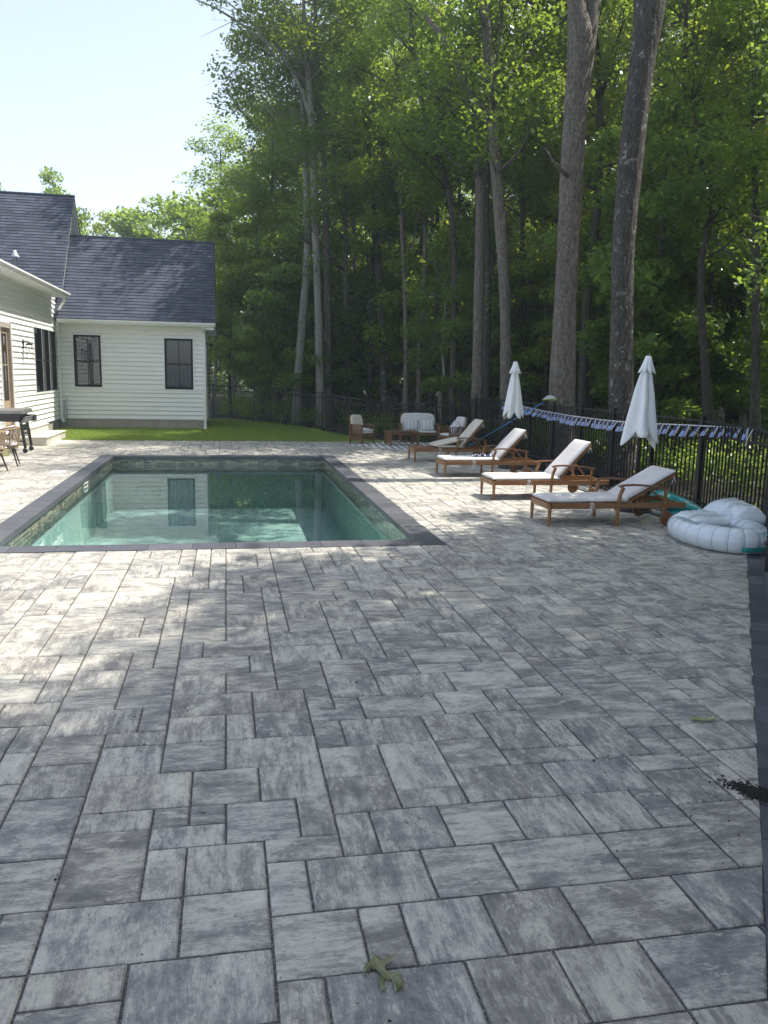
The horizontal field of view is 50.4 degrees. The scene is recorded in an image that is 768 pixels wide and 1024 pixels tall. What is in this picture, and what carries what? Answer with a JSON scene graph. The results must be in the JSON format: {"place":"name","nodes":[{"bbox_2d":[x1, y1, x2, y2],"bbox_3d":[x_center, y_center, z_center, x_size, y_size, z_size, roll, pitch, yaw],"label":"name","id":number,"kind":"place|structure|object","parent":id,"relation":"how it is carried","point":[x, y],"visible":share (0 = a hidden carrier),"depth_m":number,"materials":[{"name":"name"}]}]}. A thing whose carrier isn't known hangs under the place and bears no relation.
{"place":"outdoors","nodes":[
{"label":"outdoors","id":0,"kind":"place"},
{"bbox_2d":[56,418,419,441],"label":"grass","id":1,"kind":"structure","parent":0,"point":[229,433],"depth_m":22.37,"materials":[{"name":"green plant"}]},
{"bbox_2d":[0,0,719,382],"label":"sky","id":2,"kind":"structure","parent":0,"point":[111,93],"materials":[{"name":"white"}]},
{"bbox_2d":[0,440,767,1023],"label":"patio paving","id":3,"kind":"structure","parent":0,"point":[608,558],"depth_m":3.56,"materials":[{"name":"grey stone"}]},
{"bbox_2d":[0,408,36,452],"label":"griddle grill","id":4,"kind":"object","parent":3,"relation":"on","point":[20,415],"visible":0.99,"depth_m":16.24,"materials":[{"name":"black metal"}]},
{"bbox_2d":[362,937,403,992],"bbox_3d":[0.002,1.306,2.350,0.122,0.032,0.187,2,10,5],"label":"oak leaf","id":5,"kind":"object","parent":3,"relation":"on","point":[378,963],"visible":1,"depth_m":2.34,"materials":[{"name":"green plant"}]},
{"bbox_2d":[350,441,431,450],"bbox_3d":[0.522,-1.628,19.894,1.900,0.009,2.000,9,12,38],"label":"rug","id":6,"kind":"object","parent":3,"relation":"on","point":[401,445],"visible":0.57,"depth_m":19.82,"materials":[{"name":"white fabric"}]},
{"bbox_2d":[348,414,374,443],"bbox_3d":[-0.563,-2.058,20.243,0.464,0.703,0.555,-8,13,-43],"label":"armchair","id":7,"kind":"object","parent":6,"relation":"on","point":[355,420],"visible":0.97,"depth_m":20.22,"materials":[{"name":"brown wood"}]},
{"bbox_2d":[398,413,438,441],"bbox_3d":[0.882,-2.162,20.922,1.004,0.742,0.595,1,10,-4],"label":"outdoor sofa","id":8,"kind":"object","parent":6,"relation":"on","point":[417,416],"visible":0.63,"depth_m":21.04,"materials":[{"name":"white fabric"}]},
{"bbox_2d":[408,419,493,461],"bbox_3d":[1.402,-1.460,16.524,1.746,0.843,0.721,-1,10,-11],"label":"sun lounger","id":9,"kind":"object","parent":3,"relation":"on","point":[464,438],"visible":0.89,"depth_m":16.33,"materials":[{"name":"brown wood"}]},
{"bbox_2d":[436,428,540,476],"bbox_3d":[1.823,-1.052,14.248,1.746,0.812,0.721,-1,10,-11],"label":"sun lounger","id":10,"kind":"object","parent":3,"relation":"on","point":[508,442],"visible":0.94,"depth_m":14.06,"materials":[{"name":"white fabric"}]},
{"bbox_2d":[498,360,522,468],"bbox_3d":[2.421,-1.829,15.303,0.480,2.018,0.493,4,9,16],"label":"patio umbrella","id":11,"kind":"object","parent":3,"relation":"on","point":[513,403],"visible":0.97,"depth_m":15.15,"materials":[{"name":"fabric"}]},
{"bbox_2d":[480,439,608,499],"bbox_3d":[2.321,-0.629,11.783,1.746,0.820,0.721,-1,10,-11],"label":"sun lounger","id":12,"kind":"object","parent":3,"relation":"on","point":[562,464],"visible":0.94,"depth_m":11.60,"materials":[{"name":"white fabric"}]},
{"bbox_2d":[530,465,685,526],"bbox_3d":[2.699,-0.210,9.836,1.746,0.658,0.721,-1,10,-11],"label":"sun lounger","id":13,"kind":"object","parent":3,"relation":"on","point":[636,487],"visible":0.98,"depth_m":9.65,"materials":[{"name":"white fabric"}]},
{"bbox_2d":[615,353,657,512],"bbox_3d":[3.308,-1.021,10.592,0.484,2.044,0.491,9,13,40],"label":"patio umbrella","id":14,"kind":"object","parent":3,"relation":"on","point":[640,423],"visible":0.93,"depth_m":10.44,"materials":[{"name":"fabric"}]},
{"bbox_2d":[667,498,767,553],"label":"inflatable float","id":15,"kind":"object","parent":3,"relation":"on","point":[731,525],"visible":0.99,"depth_m":8.52,"materials":[{"name":"white plastic"}]},
{"bbox_2d":[708,775,767,804],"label":"spilled mulch","id":16,"kind":"object","parent":3,"relation":"on","point":[759,792],"visible":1,"depth_m":3.44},
{"bbox_2d":[6,381,767,509],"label":"ground","id":17,"kind":"structure","parent":0,"point":[721,412],"depth_m":24.84,"materials":[{"name":"soil"}]},
{"bbox_2d":[37,163,95,360],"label":"understory tree","id":18,"kind":"object","parent":17,"relation":"on","point":[47,175],"visible":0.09,"depth_m":45.71,"materials":[{"name":"green plant"}]},
{"bbox_2d":[0,191,216,445],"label":"house","id":19,"kind":"structure","parent":17,"relation":"on","point":[132,320],"depth_m":23.64,"materials":[{"name":"white wood"}]},
{"bbox_2d":[1,327,11,425],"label":"door","id":20,"kind":"structure","parent":19,"relation":"in","point":[3,330],"depth_m":18.05,"materials":[{"name":"brown wood"}]},
{"bbox_2d":[32,325,43,393],"bbox_3d":[-8.888,-3.885,20.826,0.160,1.684,0.894,-1,10,-11],"label":"window","id":21,"kind":"structure","parent":19,"relation":"in","point":[37,338],"depth_m":21.15,"materials":[{"name":"black glass"}]},
{"bbox_2d":[41,327,50,392],"bbox_3d":[-9.053,-4.032,21.678,0.160,1.684,0.894,-1,10,-11],"label":"window","id":22,"kind":"structure","parent":19,"relation":"in","point":[44,331],"depth_m":22.03,"materials":[{"name":"black glass"}]},
{"bbox_2d":[71,333,103,387],"bbox_3d":[-8.514,-4.343,23.470,0.824,1.544,0.160,-1,10,-11],"label":"window","id":23,"kind":"structure","parent":19,"relation":"in","point":[87,354],"depth_m":23.48,"materials":[{"name":"black glass"}]},
{"bbox_2d":[163,337,194,390],"bbox_3d":[-6.020,-4.341,23.953,0.884,1.544,0.160,-1,10,-11],"label":"window","id":24,"kind":"structure","parent":19,"relation":"in","point":[178,356],"depth_m":23.98,"materials":[{"name":"black glass"}]},
{"bbox_2d":[97,205,165,238],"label":"understory tree","id":25,"kind":"object","parent":17,"relation":"on","point":[127,231],"visible":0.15,"depth_m":57.99,"materials":[{"name":"green plant"}]},
{"bbox_2d":[110,193,185,239],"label":"understory tree","id":26,"kind":"object","parent":17,"relation":"on","point":[151,217],"visible":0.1,"depth_m":55.21,"materials":[{"name":"green plant"}]},
{"bbox_2d":[157,187,226,353],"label":"understory tree","id":27,"kind":"object","parent":17,"relation":"on","point":[169,212],"visible":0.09,"depth_m":52.34,"materials":[{"name":"green plant"}]},
{"bbox_2d":[172,113,262,403],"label":"forest tree","id":28,"kind":"object","parent":17,"relation":"on","point":[214,164],"visible":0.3,"depth_m":41.32,"materials":[{"name":"green plant"}]},
{"bbox_2d":[0,455,445,552],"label":"swimming pool","id":29,"kind":"structure","parent":17,"relation":"in","point":[18,527],"depth_m":11.95,"materials":[{"name":"grey stone"}]},
{"bbox_2d":[26,465,391,536],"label":"pool water","id":30,"kind":"structure","parent":29,"relation":"in","point":[140,498],"depth_m":11.78,"materials":[{"name":"teal liquid"}]},
{"bbox_2d":[174,184,274,398],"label":"understory tree","id":31,"kind":"object","parent":17,"relation":"on","point":[207,201],"visible":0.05,"depth_m":48.39,"materials":[{"name":"green plant"}]},
{"bbox_2d":[201,208,248,416],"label":"sapling","id":32,"kind":"object","parent":17,"relation":"on","point":[226,309],"visible":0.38,"depth_m":31.43,"materials":[{"name":"green plant"}]},
{"bbox_2d":[185,200,291,415],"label":"understory tree","id":33,"kind":"object","parent":17,"relation":"on","point":[222,288],"visible":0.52,"depth_m":31.39,"materials":[{"name":"green plant"}]},
{"bbox_2d":[217,100,302,257],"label":"slim tree","id":34,"kind":"object","parent":17,"relation":"on","point":[250,125],"visible":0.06,"depth_m":33.62,"materials":[{"name":"green plant"}]},
{"bbox_2d":[204,108,319,382],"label":"forest tree","id":35,"kind":"object","parent":17,"relation":"on","point":[218,188],"visible":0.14,"depth_m":37.72,"materials":[{"name":"green plant"}]},
{"bbox_2d":[233,302,305,418],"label":"understory tree","id":36,"kind":"object","parent":17,"relation":"on","point":[261,378],"visible":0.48,"depth_m":29.96,"materials":[{"name":"green plant"}]},
{"bbox_2d":[223,187,320,414],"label":"understory tree","id":37,"kind":"object","parent":17,"relation":"on","point":[251,282],"visible":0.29,"depth_m":30.76,"materials":[{"name":"green plant"}]},
{"bbox_2d":[214,194,335,416],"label":"understory tree","id":38,"kind":"object","parent":17,"relation":"on","point":[220,256],"visible":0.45,"depth_m":30.42,"materials":[{"name":"green plant"}]},
{"bbox_2d":[216,72,335,414],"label":"forest tree","id":39,"kind":"object","parent":17,"relation":"on","point":[262,168],"visible":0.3,"depth_m":30.95,"materials":[{"name":"green plant"}]},
{"bbox_2d":[202,0,361,423],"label":"tall tree","id":40,"kind":"object","parent":17,"relation":"on","point":[283,126],"visible":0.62,"depth_m":28.31,"materials":[{"name":"green plant"}]},
{"bbox_2d":[196,0,389,426],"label":"tall tree","id":41,"kind":"object","parent":17,"relation":"on","point":[321,30],"visible":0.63,"depth_m":27.83,"materials":[{"name":"green plant"}]},
{"bbox_2d":[233,259,357,420],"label":"understory tree","id":42,"kind":"object","parent":17,"relation":"on","point":[282,273],"visible":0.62,"depth_m":29.05,"materials":[{"name":"green plant"}]},
{"bbox_2d":[227,0,389,425],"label":"tall tree","id":43,"kind":"object","parent":17,"relation":"on","point":[327,295],"visible":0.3,"depth_m":28.49,"materials":[{"name":"green plant"}]},
{"bbox_2d":[214,26,403,413],"bbox_3d":[-3.057,-12.031,34.027,8.603,15.825,5.942,5,10,23],"label":"forest tree","id":44,"kind":"object","parent":17,"relation":"on","point":[240,146],"visible":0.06,"depth_m":32.93,"materials":[{"name":"green plant"}]},
{"bbox_2d":[230,0,389,308],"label":"forest tree","id":45,"kind":"object","parent":17,"relation":"on","point":[251,189],"visible":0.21,"depth_m":30.76,"materials":[{"name":"green plant"}]},
{"bbox_2d":[212,384,409,440],"bbox_3d":[-2.604,-3.168,26.584,8.420,1.799,0.370,8,12,35],"label":"picket fence","id":46,"kind":"object","parent":17,"relation":"on","point":[310,396],"visible":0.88,"depth_m":26.32,"materials":[{"name":"black metal"}]},
{"bbox_2d":[268,286,360,405],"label":"understory tree","id":47,"kind":"object","parent":17,"relation":"on","point":[310,343],"visible":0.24,"depth_m":29.02,"materials":[{"name":"green plant"}]},
{"bbox_2d":[272,303,357,422],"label":"understory tree","id":48,"kind":"object","parent":17,"relation":"on","point":[313,358],"visible":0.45,"depth_m":28.87,"materials":[{"name":"green plant"}]},
{"bbox_2d":[277,253,372,394],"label":"understory tree","id":49,"kind":"object","parent":17,"relation":"on","point":[340,293],"visible":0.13,"depth_m":30.07,"materials":[{"name":"green plant"}]},
{"bbox_2d":[269,41,420,422],"bbox_3d":[-1.463,-9.697,29.021,4.498,12.992,6.222,10,13,43],"label":"forest tree","id":50,"kind":"object","parent":17,"relation":"on","point":[345,316],"visible":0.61,"depth_m":28.00,"materials":[{"name":"green plant"}]},
{"bbox_2d":[262,0,451,427],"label":"tall tree","id":51,"kind":"object","parent":17,"relation":"on","point":[383,381],"visible":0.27,"depth_m":28.53,"materials":[{"name":"green plant"}]},
{"bbox_2d":[326,88,413,421],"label":"slim tree","id":52,"kind":"object","parent":17,"relation":"on","point":[349,193],"visible":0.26,"depth_m":28.86,"materials":[{"name":"green plant"}]},
{"bbox_2d":[302,173,443,422],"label":"understory tree","id":53,"kind":"object","parent":17,"relation":"on","point":[386,301],"visible":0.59,"depth_m":28.57,"materials":[{"name":"green plant"}]},
{"bbox_2d":[333,292,414,421],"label":"understory tree","id":54,"kind":"object","parent":17,"relation":"on","point":[358,389],"visible":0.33,"depth_m":29.95,"materials":[{"name":"green plant"}]},
{"bbox_2d":[332,278,423,396],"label":"understory tree","id":55,"kind":"object","parent":17,"relation":"on","point":[389,378],"visible":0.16,"depth_m":30.42,"materials":[{"name":"green plant"}]},
{"bbox_2d":[323,0,483,438],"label":"tall tree","id":56,"kind":"object","parent":17,"relation":"on","point":[363,171],"visible":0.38,"depth_m":26.92,"materials":[{"name":"green plant"}]},
{"bbox_2d":[349,202,463,418],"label":"understory tree","id":57,"kind":"object","parent":17,"relation":"on","point":[409,229],"visible":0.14,"depth_m":31.35,"materials":[{"name":"green plant"}]},
{"bbox_2d":[313,0,515,432],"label":"tall tree","id":58,"kind":"object","parent":17,"relation":"on","point":[385,121],"visible":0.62,"depth_m":24.53,"materials":[{"name":"green plant"}]},
{"bbox_2d":[349,0,483,439],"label":"tall tree","id":59,"kind":"object","parent":17,"relation":"on","point":[424,214],"visible":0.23,"depth_m":26.75,"materials":[{"name":"green plant"}]},
{"bbox_2d":[386,311,449,411],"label":"understory tree","id":60,"kind":"object","parent":17,"relation":"on","point":[425,396],"visible":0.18,"depth_m":31.29,"materials":[{"name":"green plant"}]},
{"bbox_2d":[371,80,475,413],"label":"slim tree","id":61,"kind":"object","parent":17,"relation":"on","point":[466,205],"visible":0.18,"depth_m":28.90,"materials":[{"name":"green plant"}]},
{"bbox_2d":[396,224,474,424],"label":"sapling","id":62,"kind":"object","parent":17,"relation":"on","point":[438,250],"visible":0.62,"depth_m":25.44,"materials":[{"name":"green plant"}]},
{"bbox_2d":[407,306,469,410],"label":"understory tree","id":63,"kind":"object","parent":17,"relation":"on","point":[423,369],"visible":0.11,"depth_m":27.04,"materials":[{"name":"green plant"}]},
{"bbox_2d":[399,269,540,417],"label":"understory tree","id":64,"kind":"object","parent":17,"relation":"on","point":[463,332],"visible":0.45,"depth_m":24.91,"materials":[{"name":"green plant"}]},
{"bbox_2d":[410,224,541,411],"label":"understory tree","id":65,"kind":"object","parent":17,"relation":"on","point":[492,244],"visible":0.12,"depth_m":26.92,"materials":[{"name":"green plant"}]},
{"bbox_2d":[356,0,599,445],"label":"tall tree","id":66,"kind":"object","parent":17,"relation":"on","point":[453,20],"visible":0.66,"depth_m":21.40,"materials":[{"name":"green plant"}]},
{"bbox_2d":[400,0,566,444],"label":"tall tree","id":67,"kind":"object","parent":17,"relation":"on","point":[520,181],"visible":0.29,"depth_m":23.09,"materials":[{"name":"green plant"}]},
{"bbox_2d":[419,32,560,351],"bbox_3d":[3.328,-8.979,27.360,4.981,12.836,5.224,0,10,-7],"label":"forest tree","id":68,"kind":"object","parent":17,"relation":"on","point":[469,225],"visible":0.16,"depth_m":26.26,"materials":[{"name":"green plant"}]},
{"bbox_2d":[216,389,767,505],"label":"undergrowth","id":69,"kind":"object","parent":17,"relation":"on","point":[226,403],"visible":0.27,"depth_m":20.06,"materials":[{"name":"green plant"}]},
{"bbox_2d":[384,0,605,448],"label":"tall tree","id":70,"kind":"object","parent":17,"relation":"on","point":[491,114],"visible":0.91,"depth_m":19.72,"materials":[{"name":"green plant"}]},
{"bbox_2d":[445,295,546,439],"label":"understory tree","id":71,"kind":"object","parent":17,"relation":"on","point":[492,381],"visible":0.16,"depth_m":26.39,"materials":[{"name":"green plant"}]},
{"bbox_2d":[466,254,553,399],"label":"understory tree","id":72,"kind":"object","parent":17,"relation":"on","point":[537,317],"visible":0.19,"depth_m":26.38,"materials":[{"name":"green plant"}]},
{"bbox_2d":[455,5,566,420],"bbox_3d":[4.141,-8.777,25.759,4.445,13.122,3.497,-1,10,-11],"label":"slim tree","id":73,"kind":"object","parent":17,"relation":"on","point":[522,226],"visible":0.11,"depth_m":25.56,"materials":[{"name":"green plant"}]},
{"bbox_2d":[472,222,606,436],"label":"understory tree","id":74,"kind":"object","parent":17,"relation":"on","point":[539,263],"visible":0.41,"depth_m":23.61,"materials":[{"name":"green plant"}]},
{"bbox_2d":[459,3,619,417],"bbox_3d":[5.838,-10.527,29.121,6.216,15.030,5.880,-5,11,-33],"label":"forest tree","id":75,"kind":"object","parent":17,"relation":"on","point":[527,228],"visible":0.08,"depth_m":28.25,"materials":[{"name":"green plant"}]},
{"bbox_2d":[409,396,700,502],"bbox_3d":[2.784,-1.531,17.548,0.690,1.795,13.895,-1,10,-14],"label":"picket fence","id":76,"kind":"object","parent":17,"relation":"on","point":[491,417],"visible":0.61,"depth_m":14.56,"materials":[{"name":"black metal"}]},
{"bbox_2d":[502,402,752,445],"bbox_3d":[3.502,-1.572,13.757,0.259,0.324,9.359,0,10,-9],"label":"flag bunting","id":77,"kind":"object","parent":76,"relation":"hanging from","point":[619,428],"visible":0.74,"depth_m":13.01,"materials":[{"name":"blue fabric"}]},
{"bbox_2d":[517,245,608,410],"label":"understory tree","id":78,"kind":"object","parent":17,"relation":"on","point":[524,333],"visible":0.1,"depth_m":25.10,"materials":[{"name":"green plant"}]},
{"bbox_2d":[501,59,626,402],"bbox_3d":[5.760,-8.283,25.873,3.991,12.060,3.362,-1,10,-11],"label":"slim tree","id":79,"kind":"object","parent":17,"relation":"on","point":[546,159],"visible":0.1,"depth_m":24.77,"materials":[{"name":"green plant"}]},
{"bbox_2d":[545,0,600,468],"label":"tree","id":80,"kind":"object","parent":17,"relation":"on","point":[582,21],"visible":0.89,"depth_m":16.01,"materials":[{"name":"grey plant"}]},
{"bbox_2d":[503,0,679,437],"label":"tree","id":81,"kind":"object","parent":17,"relation":"on","point":[627,28],"visible":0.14,"depth_m":24.43,"materials":[{"name":"green plant"}]},
{"bbox_2d":[496,0,688,436],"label":"tree","id":82,"kind":"object","parent":17,"relation":"on","point":[595,172],"visible":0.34,"depth_m":21.90,"materials":[{"name":"green plant"}]},
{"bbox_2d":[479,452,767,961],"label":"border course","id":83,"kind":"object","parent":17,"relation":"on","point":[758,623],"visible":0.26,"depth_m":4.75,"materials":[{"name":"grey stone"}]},
{"bbox_2d":[502,1,767,270],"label":"forest tree","id":84,"kind":"object","parent":17,"relation":"on","point":[553,193],"visible":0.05,"depth_m":25.37,"materials":[{"name":"green plant"}]},
{"bbox_2d":[605,0,666,480],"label":"tree","id":85,"kind":"object","parent":17,"relation":"on","point":[648,18],"visible":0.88,"depth_m":13.83,"materials":[{"name":"grey plant"}]},
{"bbox_2d":[538,90,764,446],"bbox_3d":[6.269,-5.460,19.028,5.302,8.378,4.894,-5,11,-32],"label":"understory tree","id":86,"kind":"object","parent":17,"relation":"on","point":[642,346],"visible":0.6,"depth_m":18.03,"materials":[{"name":"green plant"}]},
{"bbox_2d":[579,252,727,457],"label":"understory tree","id":87,"kind":"object","parent":17,"relation":"on","point":[681,408],"visible":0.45,"depth_m":18.71,"materials":[{"name":"green plant"}]},
{"bbox_2d":[577,167,750,407],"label":"understory tree","id":88,"kind":"object","parent":17,"relation":"on","point":[585,277],"visible":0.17,"depth_m":19.15,"materials":[{"name":"green plant"}]},
{"bbox_2d":[602,245,730,445],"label":"understory tree","id":89,"kind":"object","parent":17,"relation":"on","point":[662,330],"visible":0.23,"depth_m":19.36,"materials":[{"name":"green plant"}]},
{"bbox_2d":[580,78,762,367],"bbox_3d":[7.885,-6.589,22.387,6.154,9.406,4.550,-6,12,-38],"label":"understory tree","id":90,"kind":"object","parent":17,"relation":"on","point":[586,217],"visible":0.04,"depth_m":21.84,"materials":[{"name":"green plant"}]},
{"bbox_2d":[585,163,766,436],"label":"understory tree","id":91,"kind":"object","parent":17,"relation":"on","point":[692,280],"visible":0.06,"depth_m":20.29,"materials":[{"name":"green plant"}]},
{"bbox_2d":[590,0,767,439],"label":"tree","id":92,"kind":"object","parent":17,"relation":"on","point":[707,405],"visible":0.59,"depth_m":17.11,"materials":[{"name":"green plant"}]},
{"bbox_2d":[603,233,763,447],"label":"understory tree","id":93,"kind":"object","parent":17,"relation":"on","point":[694,385],"visible":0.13,"depth_m":19.57,"materials":[{"name":"green plant"}]},
{"bbox_2d":[618,0,765,414],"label":"slim tree","id":94,"kind":"object","parent":17,"relation":"on","point":[686,20],"visible":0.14,"depth_m":20.26,"materials":[{"name":"green plant"}]},
{"bbox_2d":[618,0,767,440],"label":"forest tree","id":95,"kind":"object","parent":17,"relation":"on","point":[672,40],"visible":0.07,"depth_m":22.89,"materials":[{"name":"green plant"}]},
{"bbox_2d":[666,0,767,449],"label":"slim tree","id":96,"kind":"object","parent":17,"relation":"on","point":[730,69],"visible":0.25,"depth_m":18.98,"materials":[{"name":"green plant"}]},
{"bbox_2d":[670,0,767,450],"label":"tree","id":97,"kind":"object","parent":17,"relation":"on","point":[754,404],"visible":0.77,"depth_m":16.43,"materials":[{"name":"green plant"}]},
{"bbox_2d":[675,235,767,451],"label":"understory tree","id":98,"kind":"object","parent":17,"relation":"on","point":[732,293],"visible":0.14,"depth_m":19.95,"materials":[{"name":"green plant"}]},
{"bbox_2d":[688,187,767,447],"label":"understory tree","id":99,"kind":"object","parent":17,"relation":"on","point":[734,416],"visible":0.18,"depth_m":19.70,"materials":[{"name":"green plant"}]},
{"bbox_2d":[692,0,767,328],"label":"forest tree","id":100,"kind":"object","parent":17,"relation":"on","point":[727,257],"visible":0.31,"depth_m":17.83,"materials":[{"name":"green plant"}]},
{"bbox_2d":[694,416,767,571],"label":"picket fence","id":101,"kind":"object","parent":17,"relation":"on","point":[700,470],"visible":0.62,"depth_m":9.77,"materials":[{"name":"black metal"}]},
{"bbox_2d":[697,0,767,454],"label":"slim tree","id":102,"kind":"object","parent":17,"relation":"on","point":[743,419],"visible":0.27,"depth_m":18.38,"materials":[{"name":"green plant"}]},
{"bbox_2d":[710,296,767,431],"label":"understory tree","id":103,"kind":"object","parent":17,"relation":"on","point":[733,320],"visible":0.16,"depth_m":19.69,"materials":[{"name":"green plant"}]},
{"bbox_2d":[711,279,767,433],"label":"understory tree","id":104,"kind":"object","parent":17,"relation":"on","point":[737,397],"visible":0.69,"depth_m":17.86,"materials":[{"name":"green plant"}]},
{"bbox_2d":[728,13,767,330],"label":"forest tree","id":105,"kind":"object","parent":17,"relation":"on","point":[744,270],"visible":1,"depth_m":11.38,"materials":[{"name":"green plant"}]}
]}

